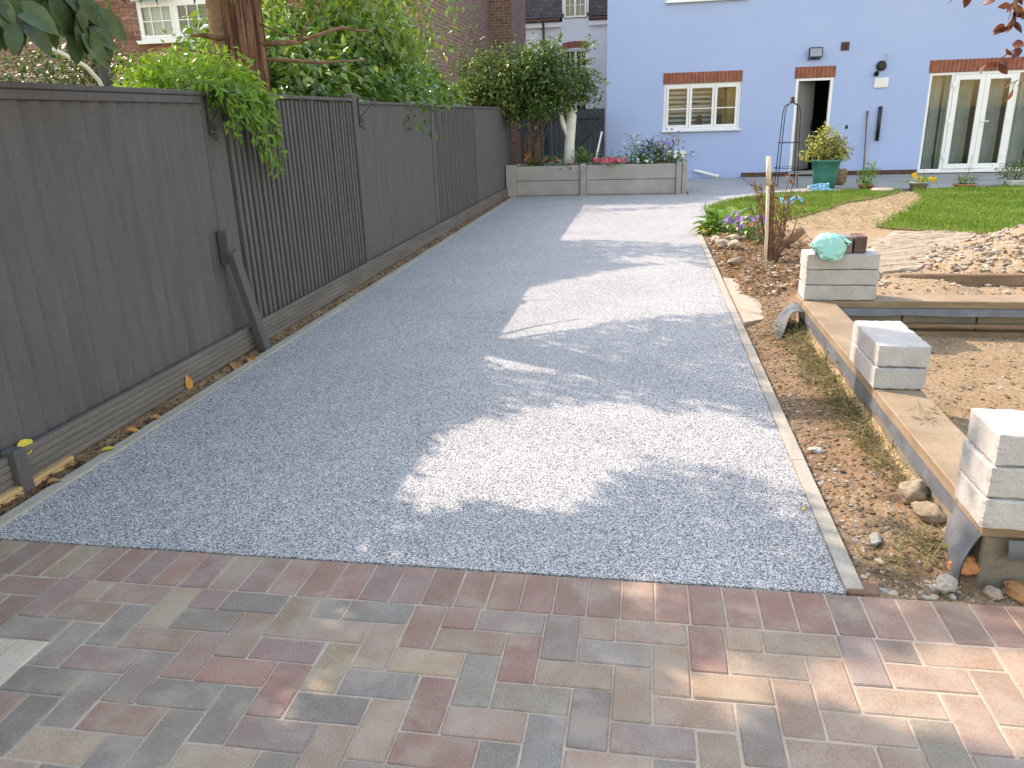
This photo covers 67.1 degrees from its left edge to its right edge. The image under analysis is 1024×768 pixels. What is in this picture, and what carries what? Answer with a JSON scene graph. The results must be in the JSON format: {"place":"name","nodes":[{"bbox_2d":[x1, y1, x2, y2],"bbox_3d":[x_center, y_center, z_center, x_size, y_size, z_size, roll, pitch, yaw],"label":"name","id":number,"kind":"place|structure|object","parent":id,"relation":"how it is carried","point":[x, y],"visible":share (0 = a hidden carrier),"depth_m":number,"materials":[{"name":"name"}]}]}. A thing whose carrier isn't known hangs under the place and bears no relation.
{"place":"outdoors","nodes":[
{"label":"outdoors","id":0,"kind":"place"},
{"bbox_2d":[0,196,509,515],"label":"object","id":1,"kind":"structure","parent":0,"point":[172,400],"depth_m":4.50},
{"bbox_2d":[185,375,192,388],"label":"fallen leaf","id":2,"kind":"object","parent":1,"relation":"on","point":[188,382],"visible":1,"depth_m":4.33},
{"bbox_2d":[217,229,270,351],"bbox_3d":[-1.696,-0.563,4.902,0.114,0.845,0.285,4,20,16],"label":"fence prop","id":3,"kind":"object","parent":1,"relation":"on","point":[230,255],"visible":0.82,"depth_m":4.80,"materials":[{"name":"grey paint"}]},
{"bbox_2d":[0,197,510,516],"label":"leaf litter","id":4,"kind":"object","parent":1,"relation":"on","point":[32,491],"visible":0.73,"depth_m":4.08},
{"bbox_2d":[0,178,845,595],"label":"resin driveway","id":5,"kind":"structure","parent":0,"point":[570,386],"depth_m":3.59,"materials":[{"name":"gravel"}]},
{"bbox_2d":[693,169,722,178],"bbox_3d":[4.260,-4.562,16.782,0.643,0.198,0.235,4,20,17],"label":"white pipe","id":6,"kind":"object","parent":5,"relation":"on","point":[707,173],"visible":1,"depth_m":16.82,"materials":[{"name":"plastic"}]},
{"bbox_2d":[0,540,1023,767],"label":"paving","id":7,"kind":"structure","parent":0,"point":[111,657],"depth_m":2.07,"materials":[{"name":"brick"}]},
{"bbox_2d":[516,181,966,603],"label":"ground","id":8,"kind":"structure","parent":0,"point":[636,194],"depth_m":14.97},
{"bbox_2d":[0,0,142,68],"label":"broadleaf tree","id":9,"kind":"object","parent":8,"relation":"on","point":[90,28],"visible":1,"depth_m":3.05,"materials":[{"name":"green plant"}]},
{"bbox_2d":[52,47,103,85],"bbox_3d":[-2.284,-0.914,4.447,0.022,1.860,0.424,1,19,9],"label":"garden hoop","id":10,"kind":"object","parent":8,"relation":"on","point":[86,67],"visible":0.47,"depth_m":4.16,"materials":[{"name":"white plastic"}]},
{"bbox_2d":[0,36,158,86],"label":"dark shrub","id":11,"kind":"object","parent":8,"relation":"on","point":[63,78],"visible":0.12,"depth_m":9.26,"materials":[{"name":"green plant"}]},
{"bbox_2d":[97,65,111,85],"bbox_3d":[-2.486,-1.105,5.034,0.040,1.850,0.050,1,19,9],"label":"garden post","id":12,"kind":"object","parent":8,"relation":"on","point":[104,76],"depth_m":4.74,"materials":[{"name":"grey paint"}]},
{"bbox_2d":[114,0,372,93],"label":"conifer tree","id":13,"kind":"object","parent":8,"relation":"on","point":[232,24],"visible":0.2,"depth_m":5.78,"materials":[{"name":"brown plant"}]},
{"bbox_2d":[0,81,511,506],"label":"garden fence","id":14,"kind":"object","parent":8,"relation":"on","point":[121,304],"visible":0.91,"depth_m":4.22,"materials":[{"name":"grey paint"}]},
{"bbox_2d":[17,439,32,453],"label":"fallen leaf","id":15,"kind":"object","parent":14,"relation":"on","point":[23,442],"visible":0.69,"depth_m":3.22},
{"bbox_2d":[94,28,289,179],"bbox_3d":[-1.948,-1.282,5.094,1.023,2.013,1.485,-7,20,-15],"label":"climbing plant","id":16,"kind":"object","parent":14,"relation":"attached to","point":[204,74],"visible":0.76,"depth_m":4.70,"materials":[{"name":"green plant"}]},
{"bbox_2d":[204,91,235,140],"bbox_3d":[-1.702,-1.576,4.548,0.198,0.271,0.012,1,19,7],"label":"basket bracket","id":17,"kind":"object","parent":14,"relation":"attached to","point":[209,125],"visible":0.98,"depth_m":4.55,"materials":[{"name":"black metal"}]},
{"bbox_2d":[357,97,378,129],"bbox_3d":[-1.274,-2.409,6.888,0.198,0.271,0.012,1,19,7],"label":"basket bracket","id":18,"kind":"object","parent":14,"relation":"attached to","point":[364,111],"visible":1,"depth_m":6.88,"materials":[{"name":"black metal"}]},
{"bbox_2d":[0,196,515,527],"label":"drive edging","id":19,"kind":"object","parent":8,"relation":"on","point":[27,505],"visible":0.38,"depth_m":4.05,"materials":[{"name":"concrete"}]},
{"bbox_2d":[0,0,525,166],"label":"brick house","id":20,"kind":"structure","parent":8,"relation":"on","point":[499,21],"depth_m":16.20,"materials":[{"name":"brick"}]},
{"bbox_2d":[130,0,208,44],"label":"window","id":21,"kind":"structure","parent":20,"relation":"in","point":[168,14],"depth_m":15.73,"materials":[{"name":"white plastic"}]},
{"bbox_2d":[131,0,450,141],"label":"laurel shrub","id":22,"kind":"object","parent":8,"relation":"on","point":[340,80],"visible":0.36,"depth_m":7.88,"materials":[{"name":"green plant"}]},
{"bbox_2d":[261,0,446,92],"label":"weeping tree","id":23,"kind":"object","parent":8,"relation":"on","point":[304,13],"visible":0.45,"depth_m":8.54,"materials":[{"name":"green plant"}]},
{"bbox_2d":[346,0,508,108],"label":"tall shrub","id":24,"kind":"object","parent":8,"relation":"on","point":[426,73],"visible":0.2,"depth_m":11.90,"materials":[{"name":"green plant"}]},
{"bbox_2d":[432,0,607,160],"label":"white house","id":25,"kind":"structure","parent":8,"relation":"on","point":[575,22],"depth_m":23.81,"materials":[{"name":"paint"}]},
{"bbox_2d":[564,49,586,74],"bbox_3d":[2.026,-10.106,24.344,0.720,0.770,0.504,1,19,9],"label":"window","id":26,"kind":"structure","parent":25,"relation":"in","point":[580,51],"depth_m":24.45,"materials":[{"name":"white plastic"}]},
{"bbox_2d":[564,0,586,18],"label":"window","id":27,"kind":"structure","parent":25,"relation":"in","point":[580,16],"depth_m":23.54,"materials":[{"name":"white plastic"}]},
{"bbox_2d":[520,111,551,163],"bbox_3d":[0.531,-5.209,16.993,0.690,1.610,0.100,1,19,9],"label":"side fence","id":28,"kind":"object","parent":8,"relation":"on","point":[547,145],"visible":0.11,"depth_m":16.93,"materials":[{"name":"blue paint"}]},
{"bbox_2d":[552,108,604,162],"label":"side gate","id":29,"kind":"structure","parent":28,"relation":"attached to","point":[590,128],"depth_m":16.75,"materials":[{"name":"grey paint"}]},
{"bbox_2d":[505,158,687,196],"bbox_3d":[1.598,-3.886,14.584,3.285,0.620,1.125,1,19,9],"label":"concrete planter","id":30,"kind":"object","parent":8,"relation":"on","point":[604,179],"visible":0.89,"depth_m":14.09,"materials":[{"name":"concrete"}]},
{"bbox_2d":[446,21,609,166],"bbox_3d":[0.254,-5.222,14.136,3.075,2.520,1.694,-1,19,2],"label":"corner shrub","id":31,"kind":"object","parent":30,"relation":"on","point":[515,96],"visible":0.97,"depth_m":13.76,"materials":[{"name":"green plant"}]},
{"bbox_2d":[521,153,552,165],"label":"flowering plant","id":32,"kind":"object","parent":30,"relation":"in","point":[531,161],"visible":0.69,"depth_m":14.36,"materials":[{"name":"green plant"}]},
{"bbox_2d":[543,152,563,165],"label":"flowering plant","id":33,"kind":"object","parent":30,"relation":"in","point":[555,159],"visible":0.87,"depth_m":14.24,"materials":[{"name":"green plant"}]},
{"bbox_2d":[559,108,576,165],"bbox_3d":[1.032,-4.572,14.431,0.374,1.110,0.213,1,19,9],"label":"birch stump","id":34,"kind":"object","parent":30,"relation":"on","point":[568,126],"visible":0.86,"depth_m":14.32,"materials":[{"name":"white plant"}]},
{"bbox_2d":[571,146,602,164],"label":"flowering plant","id":35,"kind":"object","parent":30,"relation":"in","point":[580,154],"visible":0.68,"depth_m":14.26,"materials":[{"name":"green plant"}]},
{"bbox_2d":[591,151,631,166],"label":"flowering plant","id":36,"kind":"object","parent":30,"relation":"in","point":[611,161],"visible":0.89,"depth_m":14.03,"materials":[{"name":"pink plant"}]},
{"bbox_2d":[620,132,649,163],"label":"flowering plant","id":37,"kind":"object","parent":30,"relation":"in","point":[636,154],"visible":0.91,"depth_m":14.05,"materials":[{"name":"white plant"}]},
{"bbox_2d":[634,153,653,163],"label":"flowering plant","id":38,"kind":"object","parent":30,"relation":"in","point":[644,159],"visible":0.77,"depth_m":13.99,"materials":[{"name":"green plant"}]},
{"bbox_2d":[632,136,667,163],"bbox_3d":[2.505,-4.187,14.176,0.815,0.759,0.831,1,19,9],"label":"flowering plant","id":39,"kind":"object","parent":30,"relation":"in","point":[651,143],"visible":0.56,"depth_m":14.08,"materials":[{"name":"green plant"}]},
{"bbox_2d":[649,135,680,163],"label":"flowering plant","id":40,"kind":"object","parent":30,"relation":"in","point":[665,150],"visible":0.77,"depth_m":13.95,"materials":[{"name":"green plant"}]},
{"bbox_2d":[656,128,683,162],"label":"flowering plant","id":41,"kind":"object","parent":30,"relation":"in","point":[673,141],"visible":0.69,"depth_m":14.06,"materials":[{"name":"purple plant"}]},
{"bbox_2d":[664,146,688,162],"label":"flowering plant","id":42,"kind":"object","parent":30,"relation":"in","point":[679,154],"visible":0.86,"depth_m":13.84,"materials":[{"name":"white plant"}]},
{"bbox_2d":[516,194,685,196],"bbox_3d":[1.605,-3.387,14.073,3.106,0.109,0.040,1,19,9],"label":"drive edging","id":43,"kind":"object","parent":8,"relation":"on","point":[603,195],"visible":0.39,"depth_m":14.04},
{"bbox_2d":[695,215,863,595],"bbox_3d":[2.047,-1.144,7.545,0.540,0.109,11.130,3,20,13],"label":"drive edging","id":44,"kind":"object","parent":8,"relation":"on","point":[844,567],"visible":0.48,"depth_m":3.23,"materials":[{"name":"concrete"}]},
{"bbox_2d":[606,0,1023,178],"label":"blue house","id":45,"kind":"structure","parent":8,"relation":"on","point":[718,84],"depth_m":16.11,"materials":[{"name":"paint"}]},
{"bbox_2d":[665,0,724,3],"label":"window","id":46,"kind":"structure","parent":45,"relation":"in","point":[667,1],"depth_m":15.88,"materials":[{"name":"white plastic"}]},
{"bbox_2d":[661,81,741,132],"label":"window","id":47,"kind":"structure","parent":45,"relation":"in","point":[715,106],"depth_m":16.70,"materials":[{"name":"white plastic"}]},
{"bbox_2d":[791,82,815,169],"bbox_3d":[6.264,-5.543,16.601,0.620,1.790,0.070,-16,23,-35],"label":"door","id":48,"kind":"structure","parent":45,"relation":"in","point":[806,90],"depth_m":16.56,"materials":[{"name":"grey paint"}]},
{"bbox_2d":[807,47,822,59],"bbox_3d":[6.208,-6.766,15.798,0.280,0.232,0.143,1,19,9],"label":"floodlight","id":49,"kind":"object","parent":45,"relation":"attached to","point":[815,53],"visible":1,"depth_m":15.75,"materials":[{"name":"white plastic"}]},
{"bbox_2d":[863,111,868,167],"bbox_3d":[7.407,-5.083,16.178,0.037,1.212,0.122,-4,19,-7],"label":"garden pole","id":50,"kind":"object","parent":45,"relation":"attached to","point":[865,139],"visible":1,"depth_m":16.16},
{"bbox_2d":[875,106,882,140],"bbox_3d":[7.631,-5.415,16.060,0.073,0.680,0.074,1,19,9],"label":"drain pipe","id":51,"kind":"object","parent":45,"relation":"attached to","point":[878,123],"visible":1,"depth_m":16.04,"materials":[{"name":"black plastic"}]},
{"bbox_2d":[874,78,888,87],"bbox_3d":[7.571,-6.174,15.825,0.270,0.190,0.039,1,19,9],"label":"vent cover","id":52,"kind":"object","parent":45,"relation":"attached to","point":[880,82],"visible":1,"depth_m":15.81,"materials":[{"name":"white plastic"}]},
{"bbox_2d":[874,54,888,75],"bbox_3d":[7.508,-6.482,15.683,0.267,0.432,0.122,1,19,9],"label":"wall fitting","id":53,"kind":"object","parent":45,"relation":"attached to","point":[881,65],"depth_m":15.70,"materials":[{"name":"black plastic"}]},
{"bbox_2d":[942,74,986,168],"bbox_3d":[9.254,-5.371,15.851,0.606,1.825,0.072,1,19,9],"label":"french door","id":54,"kind":"structure","parent":45,"relation":"in","point":[982,77],"depth_m":15.82,"materials":[{"name":"white plastic"}]},
{"bbox_2d":[916,70,1023,172],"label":"french window","id":55,"kind":"structure","parent":45,"relation":"in","point":[940,90],"depth_m":16.14,"materials":[{"name":"white plastic"}]},
{"bbox_2d":[972,73,1017,167],"bbox_3d":[9.836,-5.352,15.742,0.571,1.825,0.100,1,19,9],"label":"french door","id":56,"kind":"structure","parent":45,"relation":"in","point":[1013,76],"depth_m":15.74,"materials":[{"name":"white plastic"}]},
{"bbox_2d":[771,294,1023,605],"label":"block foundation","id":57,"kind":"object","parent":8,"relation":"on","point":[930,451],"visible":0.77,"depth_m":3.36,"materials":[{"name":"beige concrete"}]},
{"bbox_2d":[798,280,876,299],"bbox_3d":[2.116,-0.617,5.040,0.441,0.098,0.216,2,19,10],"label":"concrete block","id":58,"kind":"object","parent":57,"relation":"on","point":[835,292],"depth_m":4.94,"materials":[{"name":"concrete"}]},
{"bbox_2d":[800,264,878,284],"bbox_3d":[2.115,-0.711,5.008,0.441,0.098,0.216,2,19,10],"label":"concrete block","id":59,"kind":"object","parent":58,"relation":"on","point":[839,276],"depth_m":4.91,"materials":[{"name":"concrete"}]},
{"bbox_2d":[800,249,880,268],"bbox_3d":[2.108,-0.806,4.976,0.441,0.098,0.216,1,19,9],"label":"concrete block","id":60,"kind":"object","parent":59,"relation":"on","point":[811,259],"depth_m":4.88,"materials":[{"name":"concrete"}]},
{"bbox_2d":[810,232,851,261],"bbox_3d":[1.999,-0.863,4.853,0.246,0.170,0.189,1,19,9],"label":"plastic bag","id":61,"kind":"object","parent":60,"relation":"on","point":[829,247],"visible":1,"depth_m":4.80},
{"bbox_2d":[836,233,852,252],"bbox_3d":[2.116,-0.899,4.928,0.074,0.105,0.150,1,19,9],"label":"loose brick","id":62,"kind":"object","parent":60,"relation":"on","point":[849,238],"visible":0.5,"depth_m":4.86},
{"bbox_2d":[850,233,867,252],"bbox_3d":[2.200,-0.897,4.914,0.074,0.105,0.150,1,19,9],"label":"loose brick","id":63,"kind":"object","parent":60,"relation":"on","point":[859,244],"visible":0.86,"depth_m":4.85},
{"bbox_2d":[850,341,926,389],"bbox_3d":[1.724,-0.092,3.561,0.216,0.098,0.441,2,19,10],"label":"concrete block","id":64,"kind":"object","parent":57,"relation":"on","point":[888,377],"depth_m":3.37,"materials":[{"name":"concrete"}]},
{"bbox_2d":[852,320,931,367],"bbox_3d":[1.726,-0.189,3.534,0.216,0.098,0.441,1,19,9],"label":"concrete block","id":65,"kind":"object","parent":64,"relation":"on","point":[891,343],"depth_m":3.39,"materials":[{"name":"concrete"}]},
{"bbox_2d":[955,469,1023,530],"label":"concrete block","id":66,"kind":"object","parent":57,"relation":"on","point":[980,507],"depth_m":2.23,"materials":[{"name":"concrete"}]},
{"bbox_2d":[959,439,1023,498],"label":"concrete block","id":67,"kind":"object","parent":66,"relation":"on","point":[985,475],"depth_m":2.21,"materials":[{"name":"concrete"}]},
{"bbox_2d":[967,408,1023,465],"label":"concrete block","id":68,"kind":"object","parent":67,"relation":"on","point":[995,437],"depth_m":2.22,"materials":[{"name":"concrete"}]},
{"bbox_2d":[709,191,896,225],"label":"lawn","id":69,"kind":"structure","parent":0,"point":[861,199],"depth_m":12.13,"materials":[{"name":"plant"}]},
{"bbox_2d":[807,183,832,190],"bbox_3d":[5.391,-3.429,13.432,0.486,0.136,0.241,1,19,9],"label":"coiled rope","id":70,"kind":"object","parent":69,"relation":"on","point":[820,186],"visible":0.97,"depth_m":13.41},
{"bbox_2d":[870,187,894,191],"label":"round slab","id":71,"kind":"structure","parent":69,"relation":"on","point":[883,189],"depth_m":13.12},
{"bbox_2d":[708,191,925,229],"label":"garden earth","id":72,"kind":"structure","parent":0,"point":[834,219],"depth_m":10.74,"materials":[{"name":"plant"}]},
{"bbox_2d":[700,226,975,283],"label":"garden earth","id":73,"kind":"structure","parent":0,"point":[869,233],"depth_m":7.88,"materials":[{"name":"soil"}]},
{"bbox_2d":[697,208,732,236],"bbox_3d":[2.439,-1.899,9.175,0.486,0.406,0.465,1,19,9],"label":"flowering plant","id":74,"kind":"object","parent":73,"relation":"on","point":[715,227],"visible":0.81,"depth_m":9.16,"materials":[{"name":"green plant"}]},
{"bbox_2d":[688,206,751,232],"bbox_3d":[2.594,-2.003,9.353,0.810,0.288,0.809,12,23,35],"label":"hosta plant","id":75,"kind":"object","parent":73,"relation":"on","point":[711,211],"visible":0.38,"depth_m":9.38,"materials":[{"name":"green plant"}]},
{"bbox_2d":[715,238,729,248],"bbox_3d":[2.261,-1.505,8.266,0.169,0.113,0.152,-1,19,2],"label":"stone","id":76,"kind":"object","parent":73,"relation":"on","point":[721,243],"visible":0.75,"depth_m":8.21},
{"bbox_2d":[728,240,739,248],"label":"stone","id":77,"kind":"object","parent":73,"relation":"on","point":[733,243],"visible":0.97,"depth_m":7.95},
{"bbox_2d":[712,203,775,238],"bbox_3d":[2.599,-1.805,8.648,0.690,0.477,0.664,-14,22,-31],"label":"flowering plant","id":78,"kind":"object","parent":73,"relation":"on","point":[739,218],"visible":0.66,"depth_m":8.58,"materials":[{"name":"purple plant"}]},
{"bbox_2d":[741,218,775,243],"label":"flowering plant","id":79,"kind":"object","parent":73,"relation":"on","point":[751,224],"visible":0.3,"depth_m":8.36,"materials":[{"name":"green plant"}]},
{"bbox_2d":[763,156,770,271],"bbox_3d":[2.204,-1.419,6.701,0.075,1.072,0.042,1,19,9],"label":"garden stake","id":80,"kind":"object","parent":73,"relation":"on","point":[768,171],"visible":0.87,"depth_m":6.65,"materials":[{"name":"brown wood"}]},
{"bbox_2d":[748,173,807,260],"bbox_3d":[2.440,-1.537,7.244,0.464,0.872,0.532,-6,19,-11],"label":"rose bush","id":81,"kind":"object","parent":73,"relation":"on","point":[773,252],"visible":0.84,"depth_m":7.21,"materials":[{"name":"brown plant"}]},
{"bbox_2d":[768,226,805,245],"bbox_3d":[2.841,-1.500,8.050,0.412,0.309,0.128,9,22,27],"label":"driftwood log","id":82,"kind":"object","parent":73,"relation":"on","point":[798,234],"visible":0.32,"depth_m":7.96,"materials":[{"name":"brown wood"}]},
{"bbox_2d":[705,226,878,295],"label":"bark mulch","id":83,"kind":"object","parent":73,"relation":"on","point":[756,261],"visible":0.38,"depth_m":7.19,"materials":[{"name":"soil"}]},
{"bbox_2d":[880,224,1023,272],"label":"rubble stones","id":84,"kind":"object","parent":73,"relation":"on","point":[932,256],"visible":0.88,"depth_m":6.98,"materials":[{"name":"stone"}]},
{"bbox_2d":[923,226,1023,272],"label":"rubble heap","id":85,"kind":"object","parent":73,"relation":"on","point":[999,262],"visible":0.3,"depth_m":6.86,"materials":[{"name":"gravel"}]},
{"bbox_2d":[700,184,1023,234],"bbox_3d":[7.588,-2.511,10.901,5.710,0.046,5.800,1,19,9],"label":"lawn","id":86,"kind":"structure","parent":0,"point":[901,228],"depth_m":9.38,"materials":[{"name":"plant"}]},
{"bbox_2d":[1006,180,1023,185],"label":"edging block","id":87,"kind":"structure","parent":86,"relation":"on","point":[1015,182],"depth_m":13.18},
{"bbox_2d":[726,277,1023,606],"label":"garden earth","id":88,"kind":"structure","parent":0,"point":[972,585],"depth_m":3.77,"materials":[{"name":"soil"}]},
{"bbox_2d":[723,278,763,325],"bbox_3d":[1.839,-0.654,6.029,0.230,0.046,1.550,1,19,9],"label":"stone slab","id":89,"kind":"object","parent":88,"relation":"on","point":[749,311],"depth_m":5.79,"materials":[{"name":"stone"}]},
{"bbox_2d":[807,447,825,453],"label":"stone","id":90,"kind":"object","parent":88,"relation":"on","point":[818,450],"visible":1,"depth_m":3.31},
{"bbox_2d":[757,307,960,601],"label":"cut grass","id":91,"kind":"structure","parent":88,"relation":"on","point":[816,369],"depth_m":3.44,"materials":[{"name":"plant"}]},
{"bbox_2d":[703,227,1023,605],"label":"pebbles","id":92,"kind":"object","parent":88,"relation":"on","point":[935,594],"visible":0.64,"depth_m":3.29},
{"bbox_2d":[869,532,882,545],"bbox_3d":[1.230,0.526,2.611,0.043,0.028,0.074,7,21,24],"label":"stone","id":93,"kind":"object","parent":88,"relation":"on","point":[875,538],"visible":1,"depth_m":2.60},
{"bbox_2d":[898,479,929,503],"bbox_3d":[1.449,0.390,2.785,0.106,0.102,0.105,4,20,16],"label":"stone","id":94,"kind":"object","parent":88,"relation":"on","point":[910,491],"visible":0.91,"depth_m":2.75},
{"bbox_2d":[911,501,946,524],"bbox_3d":[1.445,0.442,2.663,0.094,0.068,0.127,-12,21,-26],"label":"stone","id":95,"kind":"object","parent":88,"relation":"on","point":[922,510],"visible":0.94,"depth_m":2.64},
{"bbox_2d":[935,574,958,593],"bbox_3d":[1.318,0.608,2.345,0.079,0.048,0.059,-16,23,-35],"label":"stone","id":96,"kind":"object","parent":88,"relation":"on","point":[946,583],"visible":1,"depth_m":2.33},
{"bbox_2d":[897,273,1023,286],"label":"timber step","id":97,"kind":"object","parent":88,"relation":"on","point":[992,279],"visible":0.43,"depth_m":6.06,"materials":[{"name":"brown wood"}]},
{"bbox_2d":[946,554,979,575],"bbox_3d":[1.415,0.557,2.393,0.120,0.057,0.080,-9,20,-19],"label":"stone","id":98,"kind":"object","parent":88,"relation":"on","point":[970,566],"visible":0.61,"depth_m":2.36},
{"bbox_2d":[925,336,1023,428],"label":"straw bits","id":99,"kind":"object","parent":88,"relation":"on","point":[975,376],"visible":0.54,"depth_m":4.15,"materials":[{"name":"beige plant"}]},
{"bbox_2d":[948,0,1023,100],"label":"copper tree","id":100,"kind":"object","parent":88,"relation":"on","point":[1018,12],"visible":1,"depth_m":3.37,"materials":[{"name":"brown plant"}]},
{"bbox_2d":[982,585,1003,600],"bbox_3d":[1.442,0.625,2.316,0.052,0.035,0.062,-7,20,-16],"label":"stone","id":101,"kind":"object","parent":88,"relation":"on","point":[991,592],"visible":1,"depth_m":2.30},
{"bbox_2d":[1002,580,1023,604],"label":"stone","id":102,"kind":"object","parent":88,"relation":"on","point":[1014,590],"visible":1,"depth_m":2.30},
{"bbox_2d":[741,172,1023,193],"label":"patio","id":103,"kind":"structure","parent":0,"point":[944,180],"depth_m":14.90,"materials":[{"name":"concrete"}]},
{"bbox_2d":[774,97,800,186],"bbox_3d":[5.131,-4.470,14.293,0.484,1.600,0.484,1,19,9],"label":"obelisk trellis","id":104,"kind":"object","parent":103,"relation":"on","point":[792,100],"visible":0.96,"depth_m":14.26,"materials":[{"name":"black metal"}]},
{"bbox_2d":[797,122,854,187],"bbox_3d":[5.643,-4.130,13.896,0.957,1.160,0.676,-3,19,-4],"label":"potted shrub","id":105,"kind":"object","parent":103,"relation":"on","point":[825,162],"visible":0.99,"depth_m":13.79,"materials":[{"name":"green plant"}]},
{"bbox_2d":[835,168,847,184],"bbox_3d":[6.131,-3.856,14.442,0.248,0.360,0.145,1,19,9],"label":"garden stone","id":106,"kind":"object","parent":103,"relation":"on","point":[841,177],"visible":0.7,"depth_m":14.38,"materials":[{"name":"brown stone"}]},
{"bbox_2d":[856,160,883,188],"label":"potted plant","id":107,"kind":"object","parent":103,"relation":"on","point":[865,184],"visible":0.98,"depth_m":13.54,"materials":[{"name":"green plant"}]},
{"bbox_2d":[901,171,938,188],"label":"potted plant","id":108,"kind":"object","parent":103,"relation":"on","point":[923,181],"visible":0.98,"depth_m":13.28,"materials":[{"name":"yellow plant"}]},
{"bbox_2d":[951,155,980,186],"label":"potted plant","id":109,"kind":"object","parent":103,"relation":"on","point":[965,183],"visible":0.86,"depth_m":13.27,"materials":[{"name":"green plant"}]},
{"bbox_2d":[990,156,1023,184],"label":"bush","id":110,"kind":"object","parent":103,"relation":"on","point":[1013,169],"visible":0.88,"depth_m":13.46,"materials":[{"name":"green plant"}]},
{"bbox_2d":[866,230,977,273],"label":"garden path","id":111,"kind":"structure","parent":0,"point":[893,259],"depth_m":8.06,"materials":[{"name":"sand"}]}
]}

